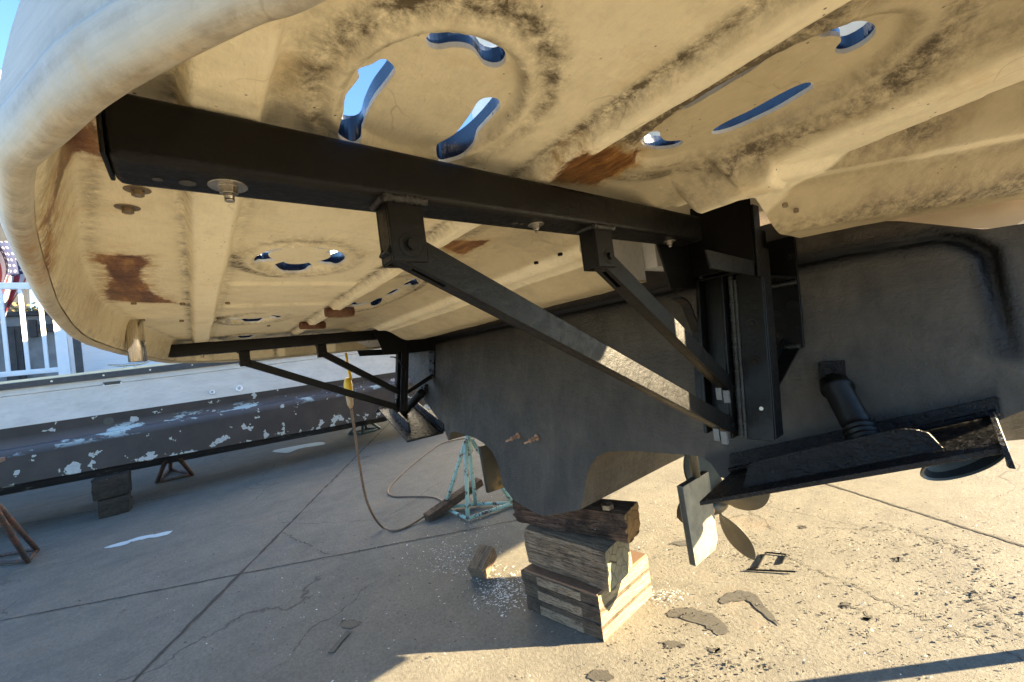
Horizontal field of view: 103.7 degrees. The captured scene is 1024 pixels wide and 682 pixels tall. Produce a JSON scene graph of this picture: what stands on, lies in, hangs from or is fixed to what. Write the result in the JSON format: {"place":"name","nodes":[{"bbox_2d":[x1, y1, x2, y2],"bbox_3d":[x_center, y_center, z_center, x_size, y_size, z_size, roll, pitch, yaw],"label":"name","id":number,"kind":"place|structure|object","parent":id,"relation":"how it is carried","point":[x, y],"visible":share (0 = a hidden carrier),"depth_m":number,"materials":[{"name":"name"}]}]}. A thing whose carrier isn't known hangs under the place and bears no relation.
{"place":"outdoors","nodes":[
{"label":"outdoors","id":0,"kind":"place"},
{"bbox_2d":[0,241,25,322],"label":"flag","id":1,"kind":"object","parent":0,"point":[11,271],"visible":0.66,"depth_m":9.07,"materials":[{"name":"fabric"}]},
{"bbox_2d":[0,223,29,310],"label":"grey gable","id":2,"kind":"structure","parent":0,"point":[26,293],"depth_m":11.77,"materials":[{"name":"grey paint"}]},
{"bbox_2d":[7,326,26,380],"bbox_3d":[-11.730,1.466,9.576,0.280,3.645,0.190,-6,-1,-39],"label":"dark post","id":3,"kind":"object","parent":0,"point":[16,348],"visible":0.25,"depth_m":9.58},
{"bbox_2d":[72,338,83,372],"bbox_3d":[-9.875,-0.115,9.112,0.120,6.290,0.060,-6,-1,-39],"label":"dark pole","id":4,"kind":"object","parent":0,"point":[78,357],"depth_m":9.08,"materials":[{"name":"grey metal"}]},
{"bbox_2d":[68,335,162,373],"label":"white building","id":5,"kind":"structure","parent":0,"point":[95,359],"depth_m":9.84,"materials":[{"name":"white paint"}]},
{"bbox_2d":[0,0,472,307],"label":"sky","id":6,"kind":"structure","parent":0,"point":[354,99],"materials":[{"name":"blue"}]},
{"bbox_2d":[0,409,1023,681],"bbox_3d":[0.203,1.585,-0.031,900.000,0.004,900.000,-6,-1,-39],"label":"ground","id":7,"kind":"structure","parent":0,"point":[264,511],"depth_m":2.80,"materials":[{"name":"concrete"}]},
{"bbox_2d":[0,457,39,564],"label":"boat stand","id":8,"kind":"object","parent":7,"relation":"on","point":[8,521],"visible":1,"depth_m":3.91,"materials":[{"name":"metal"}]},
{"bbox_2d":[8,302,44,311],"bbox_3d":[-13.096,1.190,11.245,2.432,4.604,1.693,-6,-1,-39],"label":"shrub","id":9,"kind":"object","parent":7,"relation":"on","point":[32,308],"visible":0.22,"depth_m":10.99,"materials":[{"name":"green plant"}]},
{"bbox_2d":[0,315,58,381],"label":"concrete wall","id":10,"kind":"structure","parent":7,"relation":"on","point":[35,346],"depth_m":9.91,"materials":[{"name":"grey concrete"}]},
{"bbox_2d":[6,311,47,316],"bbox_3d":[-16.018,-0.194,6.836,11.662,0.099,0.600,-6,-1,-39],"label":"wall coping","id":11,"kind":"object","parent":10,"relation":"on","point":[27,313],"depth_m":9.82,"materials":[{"name":"grey concrete"}]},
{"bbox_2d":[28,319,54,336],"bbox_3d":[-11.585,-0.325,9.983,0.520,0.420,0.130,-6,-1,-39],"label":"wall bracket","id":12,"kind":"object","parent":10,"relation":"attached to","point":[34,327],"depth_m":9.84,"materials":[{"name":"grey metal"}]},
{"bbox_2d":[0,283,71,376],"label":"white railing","id":13,"kind":"object","parent":7,"relation":"on","point":[62,352],"visible":0.56,"depth_m":8.66,"materials":[{"name":"metal"}]},
{"bbox_2d":[97,492,131,518],"bbox_3d":[-5.641,2.322,5.723,0.317,0.250,0.349,-6,-1,-39],"label":"timber baulk","id":14,"kind":"object","parent":7,"relation":"on","point":[115,505],"visible":0.81,"depth_m":5.60,"materials":[{"name":"wood"}]},
{"bbox_2d":[91,470,131,500],"bbox_3d":[-5.685,2.050,5.722,0.378,0.299,0.349,-6,-1,-39],"label":"timber baulk","id":15,"kind":"object","parent":14,"relation":"on","point":[111,485],"visible":1,"depth_m":5.61,"materials":[{"name":"wood"}]},
{"bbox_2d":[155,458,194,483],"bbox_3d":[-6.340,2.142,7.522,0.565,0.851,2.321,-6,-1,-39],"label":"boat stand","id":16,"kind":"object","parent":7,"relation":"on","point":[188,472],"visible":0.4,"depth_m":7.34,"materials":[{"name":"metal"}]},
{"bbox_2d":[328,631,350,652],"bbox_3d":[-1.022,1.785,2.389,0.040,0.005,0.172,-8,-1,13],"label":"stir stick","id":17,"kind":"object","parent":7,"relation":"on","point":[339,642],"visible":1,"depth_m":2.38,"materials":[{"name":"grey paint"}]},
{"bbox_2d":[348,424,380,434],"bbox_3d":[-3.508,1.907,9.743,0.791,0.683,1.558,-6,-1,-39],"label":"boat stand","id":18,"kind":"object","parent":7,"relation":"on","point":[375,428],"visible":0.46,"depth_m":9.85,"materials":[{"name":"black metal"}]},
{"bbox_2d":[0,250,430,495],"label":"neighbour boat","id":19,"kind":"object","parent":18,"relation":"on","point":[62,429],"visible":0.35,"depth_m":6.21,"materials":[{"name":"black paint"}]},
{"bbox_2d":[344,353,471,531],"bbox_3d":[-1.214,1.004,5.704,1.054,1.761,4.488,-7,-1,7],"label":"extension cord","id":20,"kind":"object","parent":7,"relation":"on","point":[348,384],"visible":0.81,"depth_m":3.61,"materials":[{"name":"brown rubber"}]},
{"bbox_2d":[423,477,483,521],"bbox_3d":[-0.604,1.660,4.230,0.679,0.244,0.120,-6,-1,-37],"label":"timber plank","id":21,"kind":"object","parent":7,"relation":"on","point":[439,509],"visible":0.98,"depth_m":4.15,"materials":[{"name":"brown wood"}]},
{"bbox_2d":[446,435,512,519],"bbox_3d":[-0.404,1.249,4.183,0.539,0.967,0.604,-6,-1,-39],"label":"boat stand","id":22,"kind":"object","parent":7,"relation":"on","point":[466,451],"visible":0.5,"depth_m":4.03,"materials":[{"name":"green paint"}]},
{"bbox_2d":[467,544,497,578],"bbox_3d":[-0.216,1.620,2.951,0.135,0.105,0.198,-8,23,29],"label":"wood offcut","id":23,"kind":"object","parent":7,"relation":"on","point":[482,562],"visible":0.99,"depth_m":2.91,"materials":[{"name":"brown wood"}]},
{"bbox_2d":[27,468,1023,681],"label":"dark paint flakes","id":24,"kind":"object","parent":7,"relation":"on","point":[883,651],"visible":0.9,"depth_m":2.18,"materials":[{"name":"black paint"}]},
{"bbox_2d":[100,496,1023,681],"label":"pale paint flakes","id":25,"kind":"object","parent":7,"relation":"on","point":[498,582],"visible":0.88,"depth_m":2.67,"materials":[{"name":"white paint"}]},
{"bbox_2d":[521,550,651,641],"bbox_3d":[0.456,1.476,2.472,0.605,0.251,0.511,-8,-1,42],"label":"laminated crib block","id":26,"kind":"object","parent":7,"relation":"on","point":[591,611],"depth_m":2.28,"materials":[{"name":"brown wood"}]},
{"bbox_2d":[524,524,631,591],"bbox_3d":[0.384,1.246,2.425,0.597,0.220,0.280,-8,-2,43],"label":"timber baulk","id":27,"kind":"object","parent":26,"relation":"on","point":[601,563],"visible":0.71,"depth_m":2.27,"materials":[{"name":"brown wood"}]},
{"bbox_2d":[513,499,639,542],"bbox_3d":[0.370,1.053,2.469,0.784,0.168,0.214,-8,-1,36],"label":"timber baulk","id":28,"kind":"object","parent":27,"relation":"on","point":[620,522],"visible":0.66,"depth_m":2.30,"materials":[{"name":"brown wood"}]},
{"bbox_2d":[0,0,1023,565],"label":"motor boat","id":29,"kind":"object","parent":28,"relation":"on","point":[754,254],"visible":1,"depth_m":0.84,"materials":[{"name":"beige paint"}]},
{"bbox_2d":[601,501,613,510],"bbox_3d":[0.536,0.929,2.264,0.070,0.027,0.066,-6,-1,-39],"label":"hex nut","id":30,"kind":"object","parent":28,"relation":"on","point":[607,506],"visible":1,"depth_m":2.24,"materials":[{"name":"silver metal"}]},
{"bbox_2d":[746,552,794,572],"bbox_3d":[1.666,1.441,2.628,0.266,0.012,0.237,-8,-1,23],"label":"bent strip","id":31,"kind":"object","parent":7,"relation":"on","point":[759,563],"visible":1,"depth_m":2.57,"materials":[{"name":"black metal"}]}
]}

